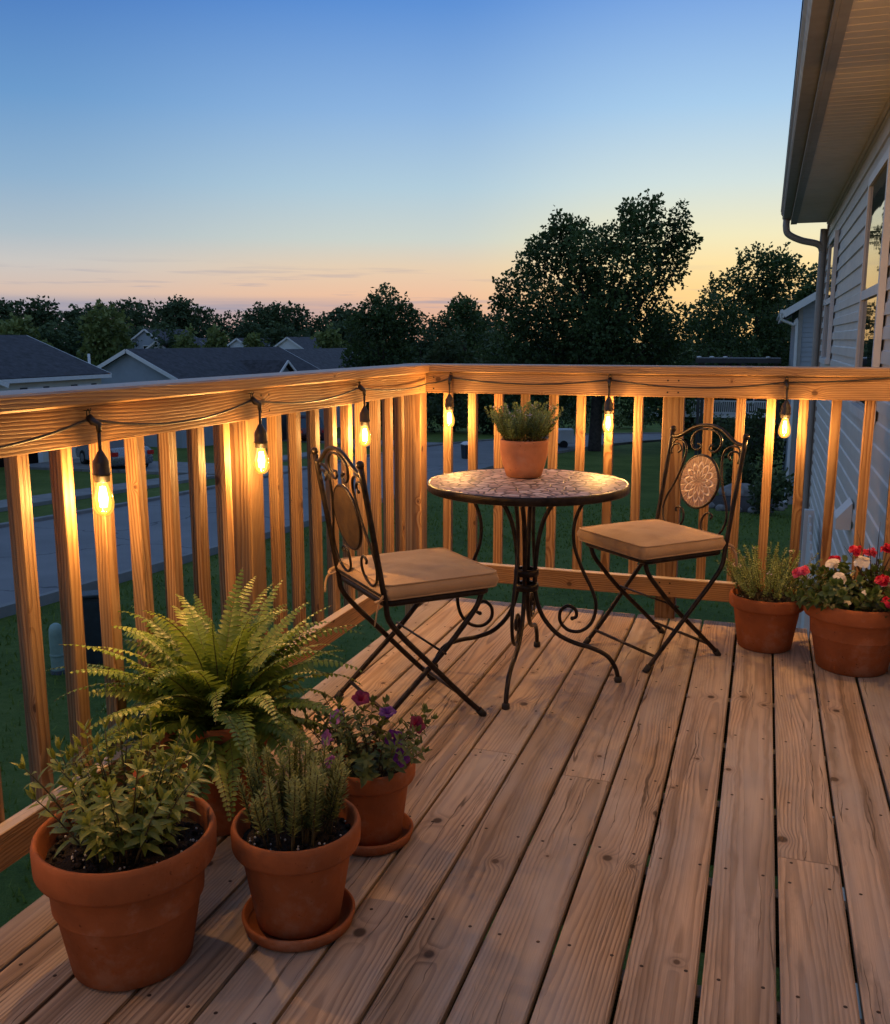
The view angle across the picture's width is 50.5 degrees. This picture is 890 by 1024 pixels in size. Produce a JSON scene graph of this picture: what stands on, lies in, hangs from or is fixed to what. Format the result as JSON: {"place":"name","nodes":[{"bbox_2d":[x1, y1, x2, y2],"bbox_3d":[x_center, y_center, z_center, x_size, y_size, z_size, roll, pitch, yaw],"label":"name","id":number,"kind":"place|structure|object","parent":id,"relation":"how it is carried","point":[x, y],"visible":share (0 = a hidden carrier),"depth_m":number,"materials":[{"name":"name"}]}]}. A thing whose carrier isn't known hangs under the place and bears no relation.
{"place":"outdoors","nodes":[
{"label":"outdoors","id":0,"kind":"place"},
{"bbox_2d":[0,474,214,511],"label":"pavement","id":1,"kind":"structure","parent":0,"point":[46,499],"depth_m":31.86,"materials":[{"name":"concrete"}]},
{"bbox_2d":[29,458,305,474],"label":"driveway","id":2,"kind":"structure","parent":0,"point":[153,468],"depth_m":40.90,"materials":[{"name":"concrete"}]},
{"bbox_2d":[76,439,153,468],"bbox_3d":[-14.755,-2.768,41.962,1.844,1.452,4.565,-9,13,-39],"label":"parked car","id":3,"kind":"object","parent":2,"relation":"on","point":[117,454],"visible":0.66,"depth_m":40.62,"materials":[{"name":"grey paint"}]},
{"bbox_2d":[265,440,393,463],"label":"pavement","id":4,"kind":"structure","parent":0,"point":[285,457],"depth_m":50.31,"materials":[{"name":"concrete"}]},
{"bbox_2d":[283,438,439,446],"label":"driveway","id":5,"kind":"structure","parent":0,"point":[339,441],"depth_m":63.54,"materials":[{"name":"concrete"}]},
{"bbox_2d":[300,415,323,440],"bbox_3d":[-9.591,-5.851,65.308,1.844,1.722,4.565,-3,11,-18],"label":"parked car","id":6,"kind":"object","parent":5,"relation":"on","point":[303,425],"visible":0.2,"depth_m":63.34,"materials":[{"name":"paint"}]},
{"bbox_2d":[0,434,778,604],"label":"street","id":7,"kind":"structure","parent":0,"point":[44,533],"depth_m":24.18,"materials":[{"name":"grey asphalt"}]},
{"bbox_2d":[460,441,467,458],"bbox_3d":[1.202,-3.334,50.562,0.648,0.930,0.648,-5,12,-26],"label":"street bin","id":8,"kind":"object","parent":7,"relation":"on","point":[464,450],"visible":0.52,"depth_m":50.28,"materials":[{"name":"black plastic"}]},
{"bbox_2d":[0,343,791,1001],"bbox_3d":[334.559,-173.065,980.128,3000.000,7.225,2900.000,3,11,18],"label":"ground","id":9,"kind":"structure","parent":0,"point":[16,873],"depth_m":17.98,"materials":[{"name":"green plant"}]},
{"bbox_2d":[0,297,22,320],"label":"tree","id":10,"kind":"object","parent":9,"relation":"on","point":[4,313],"visible":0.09,"depth_m":139.20,"materials":[{"name":"green plant"}]},
{"bbox_2d":[0,312,53,346],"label":"olive tree","id":11,"kind":"object","parent":9,"relation":"on","point":[15,325],"visible":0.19,"depth_m":78.44,"materials":[{"name":"green plant"}]},
{"bbox_2d":[5,295,69,351],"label":"tree","id":12,"kind":"object","parent":9,"relation":"on","point":[33,304],"visible":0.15,"depth_m":136.57,"materials":[{"name":"green plant"}]},
{"bbox_2d":[29,322,71,349],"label":"tree","id":13,"kind":"object","parent":9,"relation":"on","point":[51,336],"visible":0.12,"depth_m":111.27,"materials":[{"name":"green plant"}]},
{"bbox_2d":[20,304,82,354],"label":"tree","id":14,"kind":"object","parent":9,"relation":"on","point":[54,315],"visible":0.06,"depth_m":136.78,"materials":[{"name":"green plant"}]},
{"bbox_2d":[0,335,111,466],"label":"house","id":15,"kind":"structure","parent":9,"relation":"on","point":[27,362],"depth_m":44.94,"materials":[{"name":"beige"}]},
{"bbox_2d":[48,623,64,674],"bbox_3d":[-4.999,1.806,12.172,0.200,0.776,0.200,3,11,18],"label":"utility pedestal","id":16,"kind":"object","parent":9,"relation":"on","point":[56,654],"visible":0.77,"depth_m":12.09,"materials":[{"name":"plastic"}]},
{"bbox_2d":[44,316,100,361],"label":"tree","id":17,"kind":"object","parent":9,"relation":"on","point":[75,347],"visible":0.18,"depth_m":120.80,"materials":[{"name":"green plant"}]},
{"bbox_2d":[57,303,100,357],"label":"tree","id":18,"kind":"object","parent":9,"relation":"on","point":[67,315],"visible":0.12,"depth_m":147.66,"materials":[{"name":"green plant"}]},
{"bbox_2d":[82,590,102,664],"bbox_3d":[-4.665,1.597,12.696,0.500,1.065,0.280,-4,11,-19],"label":"utility cabinet","id":19,"kind":"object","parent":9,"relation":"on","point":[91,616],"visible":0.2,"depth_m":12.54,"materials":[{"name":"grey metal"}]},
{"bbox_2d":[71,301,123,358],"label":"tree","id":20,"kind":"object","parent":9,"relation":"on","point":[86,308],"visible":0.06,"depth_m":144.90,"materials":[{"name":"green plant"}]},
{"bbox_2d":[75,298,135,365],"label":"olive tree","id":21,"kind":"object","parent":9,"relation":"on","point":[99,332],"visible":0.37,"depth_m":87.58,"materials":[{"name":"green plant"}]},
{"bbox_2d":[112,297,144,330],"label":"tree","id":22,"kind":"object","parent":9,"relation":"on","point":[127,304],"visible":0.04,"depth_m":165.79,"materials":[{"name":"green plant"}]},
{"bbox_2d":[120,302,155,346],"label":"tree","id":23,"kind":"object","parent":9,"relation":"on","point":[133,315],"visible":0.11,"depth_m":146.69,"materials":[{"name":"green plant"}]},
{"bbox_2d":[122,324,154,346],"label":"tree","id":24,"kind":"object","parent":9,"relation":"on","point":[134,332],"visible":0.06,"depth_m":125.85,"materials":[{"name":"green plant"}]},
{"bbox_2d":[137,298,179,328],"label":"tree","id":25,"kind":"object","parent":9,"relation":"on","point":[156,318],"visible":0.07,"depth_m":143.33,"materials":[{"name":"green plant"}]},
{"bbox_2d":[131,329,196,348],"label":"house","id":26,"kind":"structure","parent":9,"relation":"on","point":[146,342],"depth_m":124.20,"materials":[{"name":"stone"}]},
{"bbox_2d":[145,320,193,348],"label":"tree","id":27,"kind":"object","parent":9,"relation":"on","point":[171,341],"visible":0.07,"depth_m":114.28,"materials":[{"name":"green plant"}]},
{"bbox_2d":[145,341,204,348],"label":"house","id":28,"kind":"structure","parent":9,"relation":"on","point":[164,346],"depth_m":115.20,"materials":[{"name":"white"}]},
{"bbox_2d":[164,294,206,337],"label":"tree","id":29,"kind":"object","parent":9,"relation":"on","point":[184,316],"visible":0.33,"depth_m":144.68,"materials":[{"name":"green plant"}]},
{"bbox_2d":[172,323,200,347],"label":"olive tree","id":30,"kind":"object","parent":9,"relation":"on","point":[184,340],"visible":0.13,"depth_m":109.20,"materials":[{"name":"green plant"}]},
{"bbox_2d":[97,347,320,447],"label":"house","id":31,"kind":"structure","parent":9,"relation":"on","point":[135,365],"depth_m":59.11,"materials":[{"name":"stone"}]},
{"bbox_2d":[281,414,286,440],"bbox_3d":[-10.910,-5.921,64.418,0.045,2.200,2.600,3,11,18],"label":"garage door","id":32,"kind":"structure","parent":31,"relation":"in","point":[283,417],"depth_m":64.24,"materials":[{"name":"grey"}]},
{"bbox_2d":[191,304,232,338],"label":"tree","id":33,"kind":"object","parent":9,"relation":"on","point":[204,312],"visible":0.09,"depth_m":174.25,"materials":[{"name":"green plant"}]},
{"bbox_2d":[201,323,229,347],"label":"olive tree","id":34,"kind":"object","parent":9,"relation":"on","point":[218,339],"visible":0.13,"depth_m":106.48,"materials":[{"name":"green plant"}]},
{"bbox_2d":[201,310,235,343],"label":"tree","id":35,"kind":"object","parent":9,"relation":"on","point":[223,324],"visible":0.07,"depth_m":156.80,"materials":[{"name":"green plant"}]},
{"bbox_2d":[228,309,249,341],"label":"tree","id":36,"kind":"object","parent":9,"relation":"on","point":[239,315],"visible":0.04,"depth_m":180.75,"materials":[{"name":"green plant"}]},
{"bbox_2d":[226,318,261,346],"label":"tree","id":37,"kind":"object","parent":9,"relation":"on","point":[244,332],"visible":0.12,"depth_m":128.40,"materials":[{"name":"green plant"}]},
{"bbox_2d":[227,338,270,346],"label":"house","id":38,"kind":"structure","parent":9,"relation":"on","point":[235,342],"depth_m":121.31,"materials":[{"name":"white"}]},
{"bbox_2d":[241,332,267,346],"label":"olive tree","id":39,"kind":"object","parent":9,"relation":"on","point":[250,340],"visible":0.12,"depth_m":100.16,"materials":[{"name":"green plant"}]},
{"bbox_2d":[242,301,268,335],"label":"tree","id":40,"kind":"object","parent":9,"relation":"on","point":[253,317],"visible":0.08,"depth_m":157.23,"materials":[{"name":"green plant"}]},
{"bbox_2d":[256,300,296,337],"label":"tree","id":41,"kind":"object","parent":9,"relation":"on","point":[272,314],"visible":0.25,"depth_m":147.76,"materials":[{"name":"green plant"}]},
{"bbox_2d":[260,321,301,346],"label":"tree","id":42,"kind":"object","parent":9,"relation":"on","point":[282,333],"visible":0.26,"depth_m":122.65,"materials":[{"name":"green plant"}]},
{"bbox_2d":[281,303,310,335],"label":"tree","id":43,"kind":"object","parent":9,"relation":"on","point":[297,318],"visible":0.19,"depth_m":169.64,"materials":[{"name":"green plant"}]},
{"bbox_2d":[273,337,320,348],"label":"house","id":44,"kind":"structure","parent":9,"relation":"on","point":[296,343],"depth_m":120.73,"materials":[{"name":"white"}]},
{"bbox_2d":[295,326,315,336],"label":"tree","id":45,"kind":"object","parent":9,"relation":"on","point":[303,334],"visible":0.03,"depth_m":130.88,"materials":[{"name":"green plant"}]},
{"bbox_2d":[297,311,330,336],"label":"tree","id":46,"kind":"object","parent":9,"relation":"on","point":[317,325],"visible":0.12,"depth_m":155.56,"materials":[{"name":"green plant"}]},
{"bbox_2d":[285,348,357,426],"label":"house","id":47,"kind":"structure","parent":9,"relation":"on","point":[324,358],"depth_m":88.86,"materials":[{"name":"stone"}]},
{"bbox_2d":[309,323,348,347],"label":"olive tree","id":48,"kind":"object","parent":9,"relation":"on","point":[322,338],"visible":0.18,"depth_m":105.24,"materials":[{"name":"green plant"}]},
{"bbox_2d":[0,432,661,527],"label":"kerb","id":49,"kind":"structure","parent":9,"relation":"on","point":[49,517],"depth_m":29.98,"materials":[{"name":"concrete"}]},
{"bbox_2d":[322,303,357,328],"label":"tree","id":50,"kind":"object","parent":9,"relation":"on","point":[334,318],"visible":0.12,"depth_m":160.61,"materials":[{"name":"green plant"}]},
{"bbox_2d":[324,319,370,353],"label":"tree","id":51,"kind":"object","parent":9,"relation":"on","point":[339,324],"visible":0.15,"depth_m":135.09,"materials":[{"name":"green plant"}]},
{"bbox_2d":[331,307,389,357],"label":"tree","id":52,"kind":"object","parent":9,"relation":"on","point":[346,313],"visible":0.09,"depth_m":157.64,"materials":[{"name":"green plant"}]},
{"bbox_2d":[338,282,427,429],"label":"round tree","id":53,"kind":"object","parent":9,"relation":"on","point":[382,319],"visible":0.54,"depth_m":75.92,"materials":[{"name":"green plant"}]},
{"bbox_2d":[0,439,783,618],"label":"kerb","id":54,"kind":"structure","parent":9,"relation":"on","point":[9,608],"depth_m":18.07,"materials":[{"name":"concrete"}]},
{"bbox_2d":[398,320,443,402],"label":"tree","id":55,"kind":"object","parent":9,"relation":"on","point":[423,348],"visible":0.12,"depth_m":118.59,"materials":[{"name":"green plant"}]},
{"bbox_2d":[380,393,467,434],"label":"shrub","id":56,"kind":"object","parent":9,"relation":"on","point":[454,411],"visible":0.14,"depth_m":78.90,"materials":[{"name":"green plant"}]},
{"bbox_2d":[415,313,439,346],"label":"tree","id":57,"kind":"object","parent":9,"relation":"on","point":[428,320],"visible":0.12,"depth_m":182.99,"materials":[{"name":"green plant"}]},
{"bbox_2d":[0,598,889,1023],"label":"deck","id":58,"kind":"structure","parent":9,"relation":"on","point":[796,736],"depth_m":2.27,"materials":[{"name":"brown wood"}]},
{"bbox_2d":[10,709,216,991],"bbox_3d":[-0.625,0.671,1.897,0.383,0.477,0.374,3,11,18],"label":"potted herb","id":59,"kind":"object","parent":58,"relation":"on","point":[118,874],"visible":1,"depth_m":1.80,"materials":[{"name":"ceramic"}]},
{"bbox_2d":[46,568,364,835],"bbox_3d":[-0.582,0.493,2.454,0.790,0.627,0.836,3,11,18],"label":"potted fern","id":60,"kind":"object","parent":58,"relation":"on","point":[222,692],"visible":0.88,"depth_m":2.35,"materials":[{"name":"plant"}]},
{"bbox_2d":[241,888,354,951],"bbox_3d":[-0.317,0.871,2.047,0.244,0.030,0.244,3,11,18],"label":"saucer","id":61,"kind":"object","parent":58,"relation":"on","point":[257,934],"visible":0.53,"depth_m":1.97,"materials":[{"name":"ceramic"}]},
{"bbox_2d":[230,732,360,939],"bbox_3d":[-0.319,0.683,2.014,0.278,0.394,0.274,3,11,18],"label":"potted rosemary","id":62,"kind":"object","parent":61,"relation":"on","point":[295,838],"visible":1,"depth_m":1.95,"materials":[{"name":"ceramic"}]},
{"bbox_2d":[352,812,413,855],"bbox_3d":[-0.188,0.808,2.394,0.216,0.030,0.216,3,11,18],"label":"saucer","id":63,"kind":"object","parent":58,"relation":"on","point":[402,840],"visible":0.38,"depth_m":2.31,"materials":[{"name":"ceramic"}]},
{"bbox_2d":[304,690,437,845],"bbox_3d":[-0.195,0.628,2.391,0.388,0.366,0.439,3,11,18],"label":"potted petunia","id":64,"kind":"object","parent":63,"relation":"on","point":[381,775],"visible":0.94,"depth_m":2.30,"materials":[{"name":"plant"}]},
{"bbox_2d":[311,446,498,734],"bbox_3d":[-0.133,0.224,3.168,0.504,0.918,0.463,-5,12,-26],"label":"bistro chair","id":65,"kind":"object","parent":58,"relation":"on","point":[416,578],"visible":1,"depth_m":3.06,"materials":[{"name":"brown metal"}]},
{"bbox_2d":[0,363,889,871],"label":"deck railing","id":66,"kind":"object","parent":58,"relation":"on","point":[398,443],"visible":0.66,"depth_m":3.30,"materials":[{"name":"brown wood"}]},
{"bbox_2d":[0,372,889,515],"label":"string lights","id":67,"kind":"object","parent":66,"relation":"hanging from","point":[101,473],"visible":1,"depth_m":2.92,"materials":[{"name":"black rubber"}]},
{"bbox_2d":[427,468,629,709],"bbox_3d":[0.300,0.251,3.482,0.727,0.736,0.727,3,11,18],"label":"bistro table","id":68,"kind":"object","parent":58,"relation":"on","point":[550,489],"visible":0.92,"depth_m":3.42,"materials":[{"name":"metal"}]},
{"bbox_2d":[484,400,563,478],"bbox_3d":[0.298,-0.274,3.520,0.290,0.282,0.263,3,11,18],"label":"potted savory","id":69,"kind":"object","parent":68,"relation":"on","point":[523,456],"visible":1,"depth_m":3.46,"materials":[{"name":"ceramic"}]},
{"bbox_2d":[577,423,749,673],"bbox_3d":[0.844,0.117,3.751,0.503,0.918,0.464,-5,12,-27],"label":"bistro chair","id":70,"kind":"object","parent":58,"relation":"on","point":[645,543],"visible":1,"depth_m":3.68,"materials":[{"name":"brown metal"}]},
{"bbox_2d":[716,542,825,653],"bbox_3d":[1.321,0.340,3.845,0.414,0.430,0.453,1,10,6],"label":"potted thyme","id":71,"kind":"object","parent":58,"relation":"on","point":[766,615],"visible":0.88,"depth_m":3.77,"materials":[{"name":"ceramic"}]},
{"bbox_2d":[784,522,889,676],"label":"potted flowers","id":72,"kind":"object","parent":58,"relation":"on","point":[850,625],"visible":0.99,"depth_m":3.50,"materials":[{"name":"orange ceramic"}]},
{"bbox_2d":[426,310,467,359],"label":"tree","id":73,"kind":"object","parent":9,"relation":"on","point":[438,326],"visible":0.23,"depth_m":149.52,"materials":[{"name":"green plant"}]},
{"bbox_2d":[422,324,482,431],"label":"olive tree","id":74,"kind":"object","parent":9,"relation":"on","point":[440,354],"visible":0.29,"depth_m":82.43,"materials":[{"name":"green plant"}]},
{"bbox_2d":[443,292,490,415],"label":"round tree","id":75,"kind":"object","parent":9,"relation":"on","point":[463,308],"visible":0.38,"depth_m":109.22,"materials":[{"name":"green plant"}]},
{"bbox_2d":[427,397,513,432],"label":"shrub","id":76,"kind":"object","parent":9,"relation":"on","point":[439,411],"visible":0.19,"depth_m":79.88,"materials":[{"name":"green plant"}]},
{"bbox_2d":[462,310,491,362],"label":"tree","id":77,"kind":"object","parent":9,"relation":"on","point":[484,318],"visible":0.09,"depth_m":164.79,"materials":[{"name":"green plant"}]},
{"bbox_2d":[465,327,511,434],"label":"olive tree","id":78,"kind":"object","parent":9,"relation":"on","point":[482,403],"visible":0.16,"depth_m":78.56,"materials":[{"name":"green plant"}]},
{"bbox_2d":[482,311,508,356],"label":"tree","id":79,"kind":"object","parent":9,"relation":"on","point":[491,317],"visible":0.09,"depth_m":183.69,"materials":[{"name":"green plant"}]},
{"bbox_2d":[428,393,567,430],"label":"shrub","id":80,"kind":"object","parent":9,"relation":"on","point":[462,401],"visible":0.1,"depth_m":80.74,"materials":[{"name":"green plant"}]},
{"bbox_2d":[467,394,591,427],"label":"shrub","id":81,"kind":"object","parent":9,"relation":"on","point":[569,419],"visible":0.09,"depth_m":84.17,"materials":[{"name":"green plant"}]},
{"bbox_2d":[558,428,573,446],"bbox_3d":[7.326,-4.885,62.659,2.250,1.240,1.340,0,10,-1],"label":"utility trailer","id":82,"kind":"object","parent":9,"relation":"on","point":[565,436],"visible":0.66,"depth_m":62.06,"materials":[{"name":"white metal"}]},
{"bbox_2d":[533,395,623,428],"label":"shrub","id":83,"kind":"object","parent":9,"relation":"on","point":[589,402],"visible":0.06,"depth_m":94.77,"materials":[{"name":"green plant"}]},
{"bbox_2d":[470,188,703,450],"bbox_3d":[8.950,-11.386,58.294,13.758,16.339,9.067,4,11,19],"label":"maple tree","id":84,"kind":"object","parent":9,"relation":"on","point":[604,320],"visible":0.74,"depth_m":57.05,"materials":[{"name":"green plant"}]},
{"bbox_2d":[614,404,649,427],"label":"shrub","id":85,"kind":"object","parent":9,"relation":"on","point":[621,418],"visible":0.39,"depth_m":97.17,"materials":[{"name":"green plant"}]},
{"bbox_2d":[630,401,662,428],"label":"shrub","id":86,"kind":"object","parent":9,"relation":"on","point":[659,422],"visible":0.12,"depth_m":89.79,"materials":[{"name":"green plant"}]},
{"bbox_2d":[667,313,715,364],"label":"tree","id":87,"kind":"object","parent":9,"relation":"on","point":[680,357],"visible":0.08,"depth_m":143.74,"materials":[{"name":"green plant"}]},
{"bbox_2d":[673,290,767,441],"bbox_3d":[17.976,-9.252,63.384,6.903,11.166,6.540,3,11,18],"label":"tree","id":88,"kind":"object","parent":9,"relation":"on","point":[710,326],"visible":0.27,"depth_m":62.76,"materials":[{"name":"green plant"}]},
{"bbox_2d":[684,401,763,461],"bbox_3d":[14.572,-4.195,49.691,4.413,3.271,4.443,-3,11,-14],"label":"shrub","id":89,"kind":"object","parent":9,"relation":"on","point":[716,435],"visible":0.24,"depth_m":49.61,"materials":[{"name":"green plant"}]},
{"bbox_2d":[683,353,779,450],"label":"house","id":90,"kind":"structure","parent":9,"relation":"on","point":[760,403],"depth_m":62.23,"materials":[{"name":"grey"}]},
{"bbox_2d":[694,356,780,455],"bbox_3d":[13.505,-4.375,43.882,3.650,5.698,3.040,3,11,18],"label":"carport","id":91,"kind":"object","parent":9,"relation":"on","point":[701,361],"visible":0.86,"depth_m":42.44,"materials":[{"name":"grey"}]},
{"bbox_2d":[720,457,761,485],"bbox_3d":[11.223,-1.304,35.851,1.869,1.832,1.427,-6,12,-30],"label":"shrub","id":92,"kind":"object","parent":9,"relation":"on","point":[747,474],"visible":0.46,"depth_m":35.54,"materials":[{"name":"green plant"}]},
{"bbox_2d":[712,495,775,511],"bbox_3d":[10.041,-0.341,31.896,2.400,0.100,3.600,3,11,18],"label":"planting bed","id":93,"kind":"object","parent":9,"relation":"on","point":[718,500],"visible":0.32,"depth_m":31.69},
{"bbox_2d":[718,483,753,495],"bbox_3d":[10.308,-0.697,33.274,1.330,0.701,0.996,3,11,18],"label":"boulder","id":94,"kind":"object","parent":93,"relation":"on","point":[744,489],"visible":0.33,"depth_m":32.94,"materials":[{"name":"stone"}]},
{"bbox_2d":[711,402,786,476],"bbox_3d":[13.766,-2.942,40.911,3.537,3.662,3.734,6,12,32],"label":"shrub","id":95,"kind":"object","parent":9,"relation":"on","point":[754,421],"visible":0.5,"depth_m":40.41,"materials":[{"name":"green plant"}]},
{"bbox_2d":[692,241,813,422],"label":"feathery tree","id":96,"kind":"object","parent":9,"relation":"on","point":[750,293],"visible":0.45,"depth_m":67.52,"materials":[{"name":"green plant"}]},
{"bbox_2d":[746,467,793,515],"bbox_3d":[10.274,-0.554,29.628,1.600,1.760,1.629,3,11,18],"label":"shrub","id":97,"kind":"object","parent":9,"relation":"on","point":[776,495],"visible":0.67,"depth_m":29.31,"materials":[{"name":"green plant"}]},
{"bbox_2d":[752,289,791,364],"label":"tree","id":98,"kind":"object","parent":9,"relation":"on","point":[785,302],"visible":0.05,"depth_m":138.40,"materials":[{"name":"green plant"}]},
{"bbox_2d":[776,292,815,504],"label":"house","id":99,"kind":"structure","parent":9,"relation":"on","point":[801,313],"depth_m":31.59,"materials":[{"name":"grey"}]},
{"bbox_2d":[780,262,817,405],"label":"feathery tree","id":100,"kind":"object","parent":9,"relation":"on","point":[811,289],"visible":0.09,"depth_m":83.70,"materials":[{"name":"green plant"}]},
{"bbox_2d":[796,509,816,638],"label":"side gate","id":101,"kind":"structure","parent":9,"relation":"on","point":[803,621],"depth_m":9.29,"materials":[{"name":"grey"}]},
{"bbox_2d":[781,0,889,1018],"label":"house","id":102,"kind":"structure","parent":9,"relation":"on","point":[837,173],"depth_m":6.06,"materials":[{"name":"plastic"}]},
{"bbox_2d":[819,230,838,363],"bbox_3d":[3.852,-2.128,9.475,0.047,1.255,0.970,3,11,18],"label":"window","id":103,"kind":"structure","parent":102,"relation":"in","point":[833,242],"depth_m":9.28,"materials":[{"name":"white glass"}]},
{"bbox_2d":[849,146,889,423],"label":"window","id":104,"kind":"structure","parent":102,"relation":"in","point":[877,222],"depth_m":5.48,"materials":[{"name":"white glass"}]},
{"bbox_2d":[0,0,826,342],"label":"sky","id":105,"kind":"structure","parent":0,"point":[223,155],"materials":[{"name":"blue"}]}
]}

